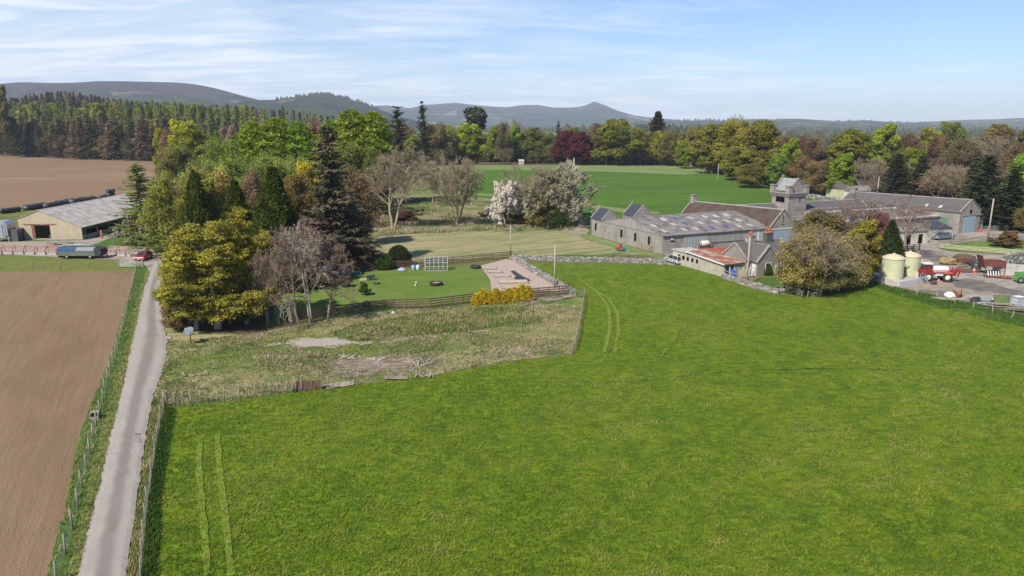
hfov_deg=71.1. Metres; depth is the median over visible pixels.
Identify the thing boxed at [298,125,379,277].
spruce tree
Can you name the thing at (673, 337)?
sheep path
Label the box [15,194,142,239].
cattle shed
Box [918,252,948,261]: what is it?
yard mud
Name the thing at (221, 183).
young leaf tree
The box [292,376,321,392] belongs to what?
brushwood hurdle
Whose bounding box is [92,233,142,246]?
grass bank
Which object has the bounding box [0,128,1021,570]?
ground
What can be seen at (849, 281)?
evergreen shrub
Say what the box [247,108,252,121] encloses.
skyline spruce
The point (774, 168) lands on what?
broadleaf tree
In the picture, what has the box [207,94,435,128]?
hill
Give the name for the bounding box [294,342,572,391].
post and wire fence
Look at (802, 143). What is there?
bare tree
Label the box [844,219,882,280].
young leaf tree
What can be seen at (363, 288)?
staked tree
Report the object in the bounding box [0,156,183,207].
ploughed field
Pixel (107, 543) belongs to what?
road
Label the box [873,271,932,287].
bund wall
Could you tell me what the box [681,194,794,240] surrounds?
slate roofed range
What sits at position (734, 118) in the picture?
beech tree
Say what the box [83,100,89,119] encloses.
plantation larch
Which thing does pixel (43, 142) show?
plantation birch
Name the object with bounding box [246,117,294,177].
poplar tree
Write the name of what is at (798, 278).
young leaf tree
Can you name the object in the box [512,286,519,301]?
golden conifer
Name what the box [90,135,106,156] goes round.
plantation birch
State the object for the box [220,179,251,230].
cypress tree
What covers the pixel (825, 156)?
conifer tree
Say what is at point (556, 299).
sandy patch
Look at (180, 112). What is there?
skyline spruce
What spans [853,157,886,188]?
bare tree
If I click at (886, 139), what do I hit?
maple tree
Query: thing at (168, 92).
hill
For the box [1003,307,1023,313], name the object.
plank pile
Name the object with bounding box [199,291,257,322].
young beech
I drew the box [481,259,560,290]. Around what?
gravel bed
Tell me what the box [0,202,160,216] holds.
grass bank
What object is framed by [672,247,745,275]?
cream outbuilding
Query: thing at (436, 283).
tyre sandpit
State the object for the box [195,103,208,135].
plantation larch
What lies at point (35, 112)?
plantation larch
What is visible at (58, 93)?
hilltop spruce
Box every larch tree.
[101,162,151,245]
[127,177,175,255]
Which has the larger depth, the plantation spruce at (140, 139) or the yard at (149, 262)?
the plantation spruce at (140, 139)
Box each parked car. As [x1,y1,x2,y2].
[134,251,152,260]
[664,254,680,263]
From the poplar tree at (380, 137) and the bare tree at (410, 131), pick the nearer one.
the poplar tree at (380, 137)
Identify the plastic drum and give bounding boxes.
[971,262,980,269]
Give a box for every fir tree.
[388,105,417,174]
[410,101,439,176]
[555,121,559,162]
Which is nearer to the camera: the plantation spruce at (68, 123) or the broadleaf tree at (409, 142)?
the broadleaf tree at (409, 142)
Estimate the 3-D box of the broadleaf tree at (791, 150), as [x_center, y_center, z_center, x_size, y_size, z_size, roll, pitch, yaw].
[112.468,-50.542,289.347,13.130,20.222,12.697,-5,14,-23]
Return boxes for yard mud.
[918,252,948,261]
[919,290,965,297]
[942,278,1023,295]
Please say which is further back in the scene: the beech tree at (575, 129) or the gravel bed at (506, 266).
the beech tree at (575, 129)
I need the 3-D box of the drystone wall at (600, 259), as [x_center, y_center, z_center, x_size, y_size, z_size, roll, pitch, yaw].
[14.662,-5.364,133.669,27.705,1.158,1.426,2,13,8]
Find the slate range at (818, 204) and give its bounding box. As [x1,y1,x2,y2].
[735,199,866,209]
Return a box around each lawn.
[266,265,491,326]
[755,277,831,293]
[940,239,1023,254]
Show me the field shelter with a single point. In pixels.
(520, 161)
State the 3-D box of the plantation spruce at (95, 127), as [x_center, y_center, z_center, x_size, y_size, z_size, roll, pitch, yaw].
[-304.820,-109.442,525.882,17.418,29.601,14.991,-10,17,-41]
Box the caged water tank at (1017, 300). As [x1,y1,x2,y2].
[1009,295,1023,307]
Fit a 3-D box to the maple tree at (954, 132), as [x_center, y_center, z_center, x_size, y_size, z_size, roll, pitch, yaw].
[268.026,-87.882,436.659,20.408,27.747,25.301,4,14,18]
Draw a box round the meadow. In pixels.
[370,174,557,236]
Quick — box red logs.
[570,160,597,163]
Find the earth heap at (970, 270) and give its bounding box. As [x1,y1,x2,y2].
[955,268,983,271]
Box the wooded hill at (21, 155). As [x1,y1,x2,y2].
[0,120,466,161]
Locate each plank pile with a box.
[954,263,968,266]
[983,301,1020,309]
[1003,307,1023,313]
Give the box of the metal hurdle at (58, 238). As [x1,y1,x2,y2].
[49,235,66,241]
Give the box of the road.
[78,260,167,575]
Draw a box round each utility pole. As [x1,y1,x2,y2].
[554,244,556,285]
[746,236,751,279]
[986,199,994,242]
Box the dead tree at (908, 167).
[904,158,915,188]
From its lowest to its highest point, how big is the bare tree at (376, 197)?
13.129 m
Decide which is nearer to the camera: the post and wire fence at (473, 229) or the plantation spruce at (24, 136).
the post and wire fence at (473, 229)
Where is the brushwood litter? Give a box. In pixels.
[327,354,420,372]
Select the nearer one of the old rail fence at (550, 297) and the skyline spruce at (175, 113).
the old rail fence at (550, 297)
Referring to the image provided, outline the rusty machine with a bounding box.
[952,288,961,296]
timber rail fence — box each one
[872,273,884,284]
[905,244,920,250]
[938,232,1023,245]
[938,243,1021,254]
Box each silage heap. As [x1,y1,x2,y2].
[21,202,44,210]
[42,199,69,207]
[68,196,97,203]
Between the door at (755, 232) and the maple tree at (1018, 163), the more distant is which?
the maple tree at (1018, 163)
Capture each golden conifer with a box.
[470,293,481,304]
[478,288,487,304]
[486,292,494,303]
[492,287,500,303]
[496,290,507,302]
[505,288,513,302]
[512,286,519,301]
[518,283,527,301]
[525,285,534,300]
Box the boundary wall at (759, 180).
[690,164,825,193]
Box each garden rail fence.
[786,285,804,297]
[807,289,816,297]
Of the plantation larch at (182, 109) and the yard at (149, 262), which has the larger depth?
the plantation larch at (182, 109)
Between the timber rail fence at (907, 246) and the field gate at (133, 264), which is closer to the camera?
the field gate at (133, 264)
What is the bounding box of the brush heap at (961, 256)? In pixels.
[953,253,977,262]
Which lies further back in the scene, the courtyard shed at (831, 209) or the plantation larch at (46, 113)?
the plantation larch at (46, 113)
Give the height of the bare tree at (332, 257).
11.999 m
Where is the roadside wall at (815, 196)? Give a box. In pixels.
[806,194,842,199]
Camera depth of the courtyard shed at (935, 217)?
169.00 m
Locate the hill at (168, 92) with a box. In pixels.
[0,81,256,114]
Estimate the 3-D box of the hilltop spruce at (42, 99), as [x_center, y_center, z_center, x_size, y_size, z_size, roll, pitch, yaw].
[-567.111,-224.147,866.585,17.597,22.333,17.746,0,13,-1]
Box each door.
[684,235,695,247]
[695,234,707,248]
[724,264,729,273]
[730,264,734,273]
[750,230,757,240]
[751,263,755,275]
[758,229,765,239]
[939,217,948,225]
[962,215,975,232]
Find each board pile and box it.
[43,242,76,244]
[316,385,339,386]
[383,376,407,378]
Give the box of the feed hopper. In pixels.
[0,220,24,241]
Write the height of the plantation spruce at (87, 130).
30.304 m
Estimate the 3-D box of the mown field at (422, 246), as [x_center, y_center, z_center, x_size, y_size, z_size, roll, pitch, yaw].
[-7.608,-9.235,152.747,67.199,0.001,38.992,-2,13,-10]
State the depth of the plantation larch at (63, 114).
668.23 m
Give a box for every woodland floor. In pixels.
[131,159,1010,193]
[162,216,388,335]
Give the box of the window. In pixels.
[647,236,650,244]
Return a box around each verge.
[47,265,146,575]
[127,397,161,575]
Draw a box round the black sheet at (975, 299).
[970,297,980,302]
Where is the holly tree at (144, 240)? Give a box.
[141,215,170,248]
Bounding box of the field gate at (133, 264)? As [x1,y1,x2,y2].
[117,259,143,267]
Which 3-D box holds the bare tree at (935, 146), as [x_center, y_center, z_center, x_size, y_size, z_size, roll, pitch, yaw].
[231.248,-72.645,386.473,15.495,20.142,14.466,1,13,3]
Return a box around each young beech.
[158,305,196,330]
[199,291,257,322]
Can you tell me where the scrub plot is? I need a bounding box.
[154,295,582,406]
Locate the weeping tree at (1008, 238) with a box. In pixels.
[988,231,1023,246]
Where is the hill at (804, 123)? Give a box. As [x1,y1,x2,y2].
[602,119,1018,128]
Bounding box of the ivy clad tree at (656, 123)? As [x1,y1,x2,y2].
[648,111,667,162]
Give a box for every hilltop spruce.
[11,98,18,108]
[34,95,43,112]
[39,93,44,104]
[42,91,51,110]
[55,91,60,105]
[58,91,66,112]
[63,91,66,104]
[65,92,76,112]
[77,92,81,107]
[255,108,258,123]
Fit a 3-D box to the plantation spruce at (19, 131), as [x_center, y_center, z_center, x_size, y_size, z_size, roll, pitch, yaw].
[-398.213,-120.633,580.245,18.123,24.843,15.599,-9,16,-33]
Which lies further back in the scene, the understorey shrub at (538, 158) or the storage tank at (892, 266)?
the understorey shrub at (538, 158)
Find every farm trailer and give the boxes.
[956,258,975,265]
[977,254,1006,274]
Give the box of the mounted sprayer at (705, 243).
[699,240,710,248]
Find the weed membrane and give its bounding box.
[511,270,529,280]
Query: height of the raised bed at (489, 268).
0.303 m
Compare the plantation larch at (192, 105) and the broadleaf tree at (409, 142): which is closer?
the broadleaf tree at (409, 142)
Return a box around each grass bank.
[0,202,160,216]
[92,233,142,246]
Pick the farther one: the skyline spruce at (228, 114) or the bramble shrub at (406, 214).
the skyline spruce at (228, 114)
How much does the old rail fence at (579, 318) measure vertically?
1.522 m
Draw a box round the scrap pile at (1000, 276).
[996,275,1012,279]
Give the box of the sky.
[0,0,1023,122]
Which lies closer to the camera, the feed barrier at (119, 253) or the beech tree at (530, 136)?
the feed barrier at (119, 253)
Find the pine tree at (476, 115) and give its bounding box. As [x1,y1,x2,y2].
[463,106,487,129]
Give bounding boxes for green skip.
[1012,271,1023,283]
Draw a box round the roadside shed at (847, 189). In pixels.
[844,186,871,196]
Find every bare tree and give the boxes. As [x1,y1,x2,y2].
[154,126,179,170]
[219,123,238,145]
[246,213,332,322]
[251,248,277,323]
[253,241,290,323]
[274,220,337,322]
[285,230,358,320]
[308,116,322,135]
[361,145,434,229]
[366,176,385,208]
[389,123,418,164]
[409,155,448,204]
[419,153,485,224]
[421,122,455,164]
[494,120,513,163]
[498,163,556,223]
[509,118,523,131]
[588,122,603,162]
[656,130,676,164]
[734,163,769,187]
[781,224,871,295]
[782,154,814,175]
[796,135,819,159]
[801,159,830,194]
[802,137,824,162]
[823,193,872,240]
[838,197,913,232]
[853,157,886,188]
[884,195,950,247]
[898,132,926,151]
[919,164,963,196]
[925,135,950,169]
[938,137,982,168]
[939,164,969,197]
[966,142,992,171]
[970,134,1011,176]
[996,141,1023,179]
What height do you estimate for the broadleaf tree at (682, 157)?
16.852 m
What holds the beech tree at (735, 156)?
on the crop field at (662, 194)
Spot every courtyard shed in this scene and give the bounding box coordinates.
[791,209,940,236]
[803,203,910,215]
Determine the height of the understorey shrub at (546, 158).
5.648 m
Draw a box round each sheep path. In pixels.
[602,320,621,357]
[660,307,681,356]
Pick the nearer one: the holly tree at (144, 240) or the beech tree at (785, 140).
the holly tree at (144, 240)
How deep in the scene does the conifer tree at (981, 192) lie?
179.02 m
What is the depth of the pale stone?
109.06 m
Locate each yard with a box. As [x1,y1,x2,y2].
[0,229,162,271]
[662,229,1023,307]
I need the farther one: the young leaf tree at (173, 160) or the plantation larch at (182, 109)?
the plantation larch at (182, 109)
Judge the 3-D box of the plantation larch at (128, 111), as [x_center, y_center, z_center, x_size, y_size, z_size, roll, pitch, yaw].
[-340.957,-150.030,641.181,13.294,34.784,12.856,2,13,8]
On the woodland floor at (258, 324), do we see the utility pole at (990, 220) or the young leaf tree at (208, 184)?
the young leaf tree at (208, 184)
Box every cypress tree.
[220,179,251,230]
[243,166,321,292]
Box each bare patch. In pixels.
[259,342,284,346]
[283,337,356,348]
[308,352,436,378]
[324,380,353,388]
[419,326,528,349]
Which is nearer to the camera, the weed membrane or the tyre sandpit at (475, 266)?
the weed membrane
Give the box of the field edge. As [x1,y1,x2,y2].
[866,282,1023,326]
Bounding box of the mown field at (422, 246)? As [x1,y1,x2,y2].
[366,230,641,264]
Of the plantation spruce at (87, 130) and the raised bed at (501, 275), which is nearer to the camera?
the raised bed at (501, 275)
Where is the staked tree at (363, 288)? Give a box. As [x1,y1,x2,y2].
[358,281,371,293]
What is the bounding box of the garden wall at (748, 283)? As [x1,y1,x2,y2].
[721,273,779,293]
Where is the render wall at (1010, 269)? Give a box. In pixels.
[992,263,1023,274]
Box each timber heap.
[182,370,207,377]
[306,354,325,358]
[339,353,361,359]
[402,357,430,366]
[415,371,440,377]
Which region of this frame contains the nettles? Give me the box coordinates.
[328,305,543,340]
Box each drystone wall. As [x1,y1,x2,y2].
[509,254,575,294]
[517,254,665,263]
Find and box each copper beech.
[309,126,317,134]
[550,129,573,163]
[568,131,594,164]
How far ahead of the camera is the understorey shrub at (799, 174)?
275.23 m
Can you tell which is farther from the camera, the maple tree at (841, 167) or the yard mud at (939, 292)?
the maple tree at (841, 167)
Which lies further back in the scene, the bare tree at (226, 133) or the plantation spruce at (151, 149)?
the plantation spruce at (151, 149)
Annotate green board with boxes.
[994,295,1010,302]
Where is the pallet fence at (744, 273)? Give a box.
[738,270,746,276]
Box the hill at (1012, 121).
[911,118,1023,126]
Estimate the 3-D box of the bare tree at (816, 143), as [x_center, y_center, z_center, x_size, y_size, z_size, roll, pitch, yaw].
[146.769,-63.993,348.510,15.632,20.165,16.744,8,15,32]
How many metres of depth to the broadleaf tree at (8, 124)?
543.20 m
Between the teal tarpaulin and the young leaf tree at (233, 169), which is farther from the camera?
the young leaf tree at (233, 169)
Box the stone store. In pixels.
[882,223,928,243]
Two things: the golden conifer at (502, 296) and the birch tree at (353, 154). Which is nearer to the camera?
the golden conifer at (502, 296)
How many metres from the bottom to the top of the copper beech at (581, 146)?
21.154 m
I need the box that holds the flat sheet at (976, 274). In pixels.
[965,274,986,275]
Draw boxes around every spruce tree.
[293,218,335,292]
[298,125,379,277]
[309,220,350,281]
[338,204,387,269]
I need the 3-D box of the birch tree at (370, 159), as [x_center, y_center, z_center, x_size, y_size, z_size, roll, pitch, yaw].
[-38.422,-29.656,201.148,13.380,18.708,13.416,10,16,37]
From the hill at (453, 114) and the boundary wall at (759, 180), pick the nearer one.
the boundary wall at (759, 180)
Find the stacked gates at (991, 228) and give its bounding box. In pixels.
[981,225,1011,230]
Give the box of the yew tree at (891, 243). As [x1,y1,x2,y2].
[876,219,908,272]
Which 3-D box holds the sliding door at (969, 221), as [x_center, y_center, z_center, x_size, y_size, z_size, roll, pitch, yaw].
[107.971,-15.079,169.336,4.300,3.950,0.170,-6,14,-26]
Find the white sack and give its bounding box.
[944,292,954,297]
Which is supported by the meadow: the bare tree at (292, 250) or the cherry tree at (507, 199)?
the cherry tree at (507, 199)
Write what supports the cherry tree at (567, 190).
on the meadow
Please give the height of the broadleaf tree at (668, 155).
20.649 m
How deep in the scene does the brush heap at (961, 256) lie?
132.65 m
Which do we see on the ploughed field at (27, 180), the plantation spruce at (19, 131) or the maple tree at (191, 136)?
the maple tree at (191, 136)
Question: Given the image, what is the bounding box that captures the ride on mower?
[616,244,625,250]
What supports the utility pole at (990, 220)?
on the lawn at (976, 244)
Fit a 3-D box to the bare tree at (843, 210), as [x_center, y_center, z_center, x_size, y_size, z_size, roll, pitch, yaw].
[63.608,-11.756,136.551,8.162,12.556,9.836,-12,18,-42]
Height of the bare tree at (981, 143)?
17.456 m
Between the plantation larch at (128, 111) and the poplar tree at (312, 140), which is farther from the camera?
the plantation larch at (128, 111)
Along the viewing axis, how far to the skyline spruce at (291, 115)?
678.73 m
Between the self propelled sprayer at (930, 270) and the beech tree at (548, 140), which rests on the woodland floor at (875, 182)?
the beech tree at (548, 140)
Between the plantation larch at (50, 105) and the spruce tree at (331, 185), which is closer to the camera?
the spruce tree at (331, 185)
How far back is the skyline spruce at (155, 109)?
592.26 m
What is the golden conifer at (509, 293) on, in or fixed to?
on the scrub plot
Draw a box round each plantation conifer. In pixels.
[17,116,23,129]
[39,116,45,133]
[44,121,48,133]
[97,116,101,134]
[122,121,126,138]
[144,119,150,138]
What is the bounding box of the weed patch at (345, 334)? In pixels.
[330,308,541,340]
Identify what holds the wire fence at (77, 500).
on the verge at (140, 272)
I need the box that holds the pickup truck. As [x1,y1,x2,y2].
[931,231,954,239]
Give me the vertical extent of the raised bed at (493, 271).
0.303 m
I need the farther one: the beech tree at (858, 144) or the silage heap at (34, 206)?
the beech tree at (858, 144)
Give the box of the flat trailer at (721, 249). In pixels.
[700,247,725,251]
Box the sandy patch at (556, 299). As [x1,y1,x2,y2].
[542,295,572,301]
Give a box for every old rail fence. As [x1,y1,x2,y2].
[520,290,583,307]
[573,289,584,347]
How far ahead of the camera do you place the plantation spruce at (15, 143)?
577.35 m
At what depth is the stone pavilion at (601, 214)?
162.63 m
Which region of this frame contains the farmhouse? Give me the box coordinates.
[721,228,791,275]
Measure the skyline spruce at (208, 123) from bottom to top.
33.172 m
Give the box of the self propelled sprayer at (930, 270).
[918,262,964,281]
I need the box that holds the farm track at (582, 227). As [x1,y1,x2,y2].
[562,219,588,239]
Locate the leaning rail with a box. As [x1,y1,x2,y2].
[422,353,445,365]
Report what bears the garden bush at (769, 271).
on the ground at (486, 260)
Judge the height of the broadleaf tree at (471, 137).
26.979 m
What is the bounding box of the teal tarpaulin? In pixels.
[346,271,361,274]
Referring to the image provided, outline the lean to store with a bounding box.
[978,217,983,229]
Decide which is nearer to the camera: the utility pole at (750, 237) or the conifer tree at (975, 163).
the utility pole at (750, 237)
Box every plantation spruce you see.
[6,128,23,154]
[9,123,25,153]
[17,125,28,155]
[21,122,32,155]
[25,118,38,155]
[30,125,48,156]
[41,121,55,154]
[44,123,57,155]
[52,118,67,157]
[59,120,75,156]
[63,120,77,157]
[72,117,88,158]
[80,117,99,159]
[85,118,101,158]
[96,123,108,158]
[99,123,122,159]
[112,125,125,158]
[122,119,141,160]
[129,118,151,160]
[139,127,155,160]
[140,120,148,139]
[148,119,161,154]
[155,118,168,152]
[199,122,211,149]
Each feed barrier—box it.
[0,244,63,254]
[106,245,131,256]
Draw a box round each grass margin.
[529,255,658,260]
[579,234,663,258]
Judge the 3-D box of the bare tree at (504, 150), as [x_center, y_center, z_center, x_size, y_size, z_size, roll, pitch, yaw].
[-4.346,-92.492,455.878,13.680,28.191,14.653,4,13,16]
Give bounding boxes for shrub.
[336,275,350,286]
[385,209,425,220]
[451,152,462,162]
[468,154,479,161]
[477,209,500,216]
[478,156,491,162]
[507,212,529,222]
[516,155,526,162]
[523,196,558,226]
[524,152,532,162]
[533,150,543,161]
[539,211,572,228]
[541,155,552,162]
[783,253,849,292]
[794,169,806,180]
[820,259,866,290]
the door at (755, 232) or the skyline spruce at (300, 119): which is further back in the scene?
the skyline spruce at (300, 119)
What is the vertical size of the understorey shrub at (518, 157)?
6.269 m
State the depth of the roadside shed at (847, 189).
247.62 m
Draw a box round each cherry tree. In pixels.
[112,216,149,244]
[482,180,528,224]
[520,160,604,222]
[554,158,580,212]
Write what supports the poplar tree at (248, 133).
on the woodland floor at (258, 324)
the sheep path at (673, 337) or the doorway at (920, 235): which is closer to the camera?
the sheep path at (673, 337)
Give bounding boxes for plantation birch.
[36,134,51,153]
[53,135,73,154]
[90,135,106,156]
[118,140,127,155]
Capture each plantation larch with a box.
[8,108,24,125]
[12,101,17,117]
[14,103,26,127]
[20,104,28,118]
[22,101,38,123]
[28,101,46,130]
[41,102,49,121]
[43,102,59,124]
[48,108,53,120]
[51,106,60,123]
[52,101,61,122]
[59,102,65,123]
[64,110,72,125]
[65,103,74,120]
[72,106,79,122]
[75,107,89,123]
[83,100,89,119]
[90,102,113,126]
[90,103,99,134]
[102,100,109,113]
[108,103,116,122]
[113,102,122,128]
[117,105,126,128]
[123,100,133,125]
[143,104,153,129]
[150,100,154,118]
[155,106,161,118]
[161,105,171,121]
[170,107,177,121]
[172,100,178,119]
[179,101,185,120]
[186,102,195,120]
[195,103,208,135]
[213,107,227,130]
[230,108,244,132]
[243,107,248,124]
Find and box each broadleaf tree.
[0,84,18,144]
[403,134,421,163]
[439,124,465,163]
[454,122,486,157]
[482,125,497,162]
[508,124,525,160]
[628,126,638,135]
[628,128,651,164]
[648,130,663,164]
[661,132,685,165]
[674,140,694,168]
[684,127,700,144]
[763,153,793,185]
[779,138,801,174]
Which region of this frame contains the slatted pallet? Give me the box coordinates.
[983,271,999,277]
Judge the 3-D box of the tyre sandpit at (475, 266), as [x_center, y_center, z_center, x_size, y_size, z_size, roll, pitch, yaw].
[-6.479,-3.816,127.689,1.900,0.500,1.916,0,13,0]
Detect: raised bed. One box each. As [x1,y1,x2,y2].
[482,266,495,269]
[487,270,501,273]
[493,274,509,277]
[498,279,527,283]
[501,285,529,289]
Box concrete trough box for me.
[89,410,99,420]
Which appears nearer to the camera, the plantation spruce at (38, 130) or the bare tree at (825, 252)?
the bare tree at (825, 252)
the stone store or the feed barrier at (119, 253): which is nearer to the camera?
the feed barrier at (119, 253)
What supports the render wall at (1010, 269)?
on the farm yard at (930, 246)
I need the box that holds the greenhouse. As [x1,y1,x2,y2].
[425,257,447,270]
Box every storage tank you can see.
[880,253,906,279]
[903,251,922,275]
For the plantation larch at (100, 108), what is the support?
on the wooded hill at (21, 155)
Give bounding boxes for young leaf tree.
[135,169,189,248]
[153,143,196,184]
[173,156,229,198]
[178,163,251,214]
[179,177,221,220]
[212,153,266,206]
[239,168,261,218]
[283,169,317,232]
[334,164,384,243]
[770,224,832,292]
[789,207,848,250]
[829,233,870,287]
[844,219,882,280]
[866,210,890,241]
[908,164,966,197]
[1009,207,1023,228]
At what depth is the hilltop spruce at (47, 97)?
852.75 m
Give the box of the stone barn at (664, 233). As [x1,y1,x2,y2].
[591,210,768,253]
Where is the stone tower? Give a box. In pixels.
[770,175,809,216]
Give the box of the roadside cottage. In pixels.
[826,181,861,197]
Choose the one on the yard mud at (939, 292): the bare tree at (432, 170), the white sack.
the white sack
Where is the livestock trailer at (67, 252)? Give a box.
[56,246,107,258]
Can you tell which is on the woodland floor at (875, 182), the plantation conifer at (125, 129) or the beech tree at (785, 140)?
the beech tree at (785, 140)
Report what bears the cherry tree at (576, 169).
on the meadow
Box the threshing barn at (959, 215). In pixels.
[843,187,982,233]
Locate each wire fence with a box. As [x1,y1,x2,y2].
[50,260,136,575]
[138,396,164,575]
[165,380,293,406]
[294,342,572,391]
[378,225,573,233]
[511,250,660,257]
[577,230,665,256]
[916,289,1014,318]
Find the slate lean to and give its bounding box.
[907,220,952,238]
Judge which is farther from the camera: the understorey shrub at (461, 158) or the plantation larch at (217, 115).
the plantation larch at (217, 115)
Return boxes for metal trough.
[980,297,992,301]
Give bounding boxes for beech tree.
[151,242,179,303]
[152,229,243,329]
[155,218,256,329]
[208,206,287,323]
[521,127,546,162]
[532,131,554,162]
[568,126,578,133]
[590,118,644,164]
[684,123,722,172]
[692,126,707,153]
[711,119,750,171]
[719,144,758,179]
[727,114,744,121]
[731,120,781,164]
[750,149,780,184]
[780,136,791,145]
[825,129,873,173]
[977,124,1016,162]
[1012,129,1023,147]
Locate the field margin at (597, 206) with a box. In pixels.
[440,191,659,213]
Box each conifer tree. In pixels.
[179,169,214,244]
[821,149,830,161]
[873,153,915,194]
[902,155,935,195]
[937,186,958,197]
[954,154,1006,227]
[959,154,981,198]
[981,168,1023,230]
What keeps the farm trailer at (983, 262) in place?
on the farm yard at (930, 246)
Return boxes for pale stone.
[779,287,785,292]
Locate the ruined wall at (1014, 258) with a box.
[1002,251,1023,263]
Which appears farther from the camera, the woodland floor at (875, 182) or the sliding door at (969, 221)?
the woodland floor at (875, 182)
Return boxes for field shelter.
[518,159,523,164]
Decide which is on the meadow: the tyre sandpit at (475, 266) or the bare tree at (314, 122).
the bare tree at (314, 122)
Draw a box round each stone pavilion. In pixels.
[590,205,618,234]
[623,200,652,217]
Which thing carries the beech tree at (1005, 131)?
on the woodland floor at (875, 182)
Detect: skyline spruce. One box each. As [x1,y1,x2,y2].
[131,109,136,121]
[135,108,140,128]
[140,104,145,124]
[152,106,159,126]
[174,106,178,119]
[178,104,183,120]
[183,105,190,119]
[190,108,195,120]
[203,106,210,131]
[204,106,214,143]
[209,108,217,144]
[218,108,226,127]
[222,108,229,128]
[225,103,230,125]
[233,106,240,131]
[236,108,245,130]
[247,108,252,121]
[257,110,261,124]
[260,106,267,121]
[277,109,283,117]
[284,108,290,125]
[289,106,292,122]
[292,110,296,122]
[297,112,302,121]
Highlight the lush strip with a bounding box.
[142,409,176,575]
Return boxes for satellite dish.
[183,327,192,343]
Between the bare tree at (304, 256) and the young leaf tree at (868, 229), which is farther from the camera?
the young leaf tree at (868, 229)
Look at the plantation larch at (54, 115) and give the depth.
645.26 m
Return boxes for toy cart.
[366,275,374,279]
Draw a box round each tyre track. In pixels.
[195,440,210,574]
[214,434,234,575]
[577,278,611,352]
[589,286,619,351]
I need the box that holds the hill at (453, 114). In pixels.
[375,102,672,127]
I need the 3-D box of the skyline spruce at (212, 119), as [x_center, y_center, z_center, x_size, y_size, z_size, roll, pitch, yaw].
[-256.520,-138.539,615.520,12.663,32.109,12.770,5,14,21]
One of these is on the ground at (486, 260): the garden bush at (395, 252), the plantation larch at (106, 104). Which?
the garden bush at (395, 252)
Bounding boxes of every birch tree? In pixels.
[198,134,249,179]
[240,148,286,190]
[279,154,317,180]
[323,138,367,194]
[359,150,395,209]
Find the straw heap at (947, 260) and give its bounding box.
[938,257,957,264]
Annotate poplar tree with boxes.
[231,121,267,163]
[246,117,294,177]
[277,121,314,174]
[303,134,323,192]
[311,119,340,191]
[332,109,369,178]
[352,111,404,179]
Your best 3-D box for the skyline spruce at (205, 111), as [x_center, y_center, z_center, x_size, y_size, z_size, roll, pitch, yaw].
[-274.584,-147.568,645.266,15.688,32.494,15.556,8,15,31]
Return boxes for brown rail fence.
[285,285,569,324]
[334,251,511,270]
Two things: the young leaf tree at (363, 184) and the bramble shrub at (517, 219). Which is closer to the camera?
the young leaf tree at (363, 184)
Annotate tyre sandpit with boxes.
[429,281,442,285]
[470,264,480,268]
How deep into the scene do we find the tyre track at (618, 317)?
94.80 m
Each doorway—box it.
[31,225,50,237]
[906,235,910,243]
[918,234,922,242]
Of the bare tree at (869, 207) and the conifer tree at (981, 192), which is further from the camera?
the conifer tree at (981, 192)
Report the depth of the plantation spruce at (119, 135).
518.77 m
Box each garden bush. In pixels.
[372,254,395,269]
[387,245,411,266]
[764,264,772,275]
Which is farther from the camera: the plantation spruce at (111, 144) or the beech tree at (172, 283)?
the plantation spruce at (111, 144)
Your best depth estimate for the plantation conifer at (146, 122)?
539.47 m
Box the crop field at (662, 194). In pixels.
[426,169,816,217]
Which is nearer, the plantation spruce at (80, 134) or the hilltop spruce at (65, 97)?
the plantation spruce at (80, 134)
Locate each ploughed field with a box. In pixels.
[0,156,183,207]
[0,271,135,575]
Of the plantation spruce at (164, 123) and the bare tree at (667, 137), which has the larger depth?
the plantation spruce at (164, 123)
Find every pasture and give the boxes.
[155,263,1023,575]
[405,165,710,174]
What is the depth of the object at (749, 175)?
287.24 m
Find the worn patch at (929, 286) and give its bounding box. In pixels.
[892,280,1013,295]
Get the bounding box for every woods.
[275,91,1023,123]
[390,123,1023,146]
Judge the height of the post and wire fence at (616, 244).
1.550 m
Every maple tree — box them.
[151,127,164,166]
[166,119,215,168]
[212,128,224,150]
[296,160,325,216]
[818,152,857,189]
[866,122,903,176]
[901,147,931,188]
[917,126,942,150]
[940,120,967,150]
[996,153,1023,205]
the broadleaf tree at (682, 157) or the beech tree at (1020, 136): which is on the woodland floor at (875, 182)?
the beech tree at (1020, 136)

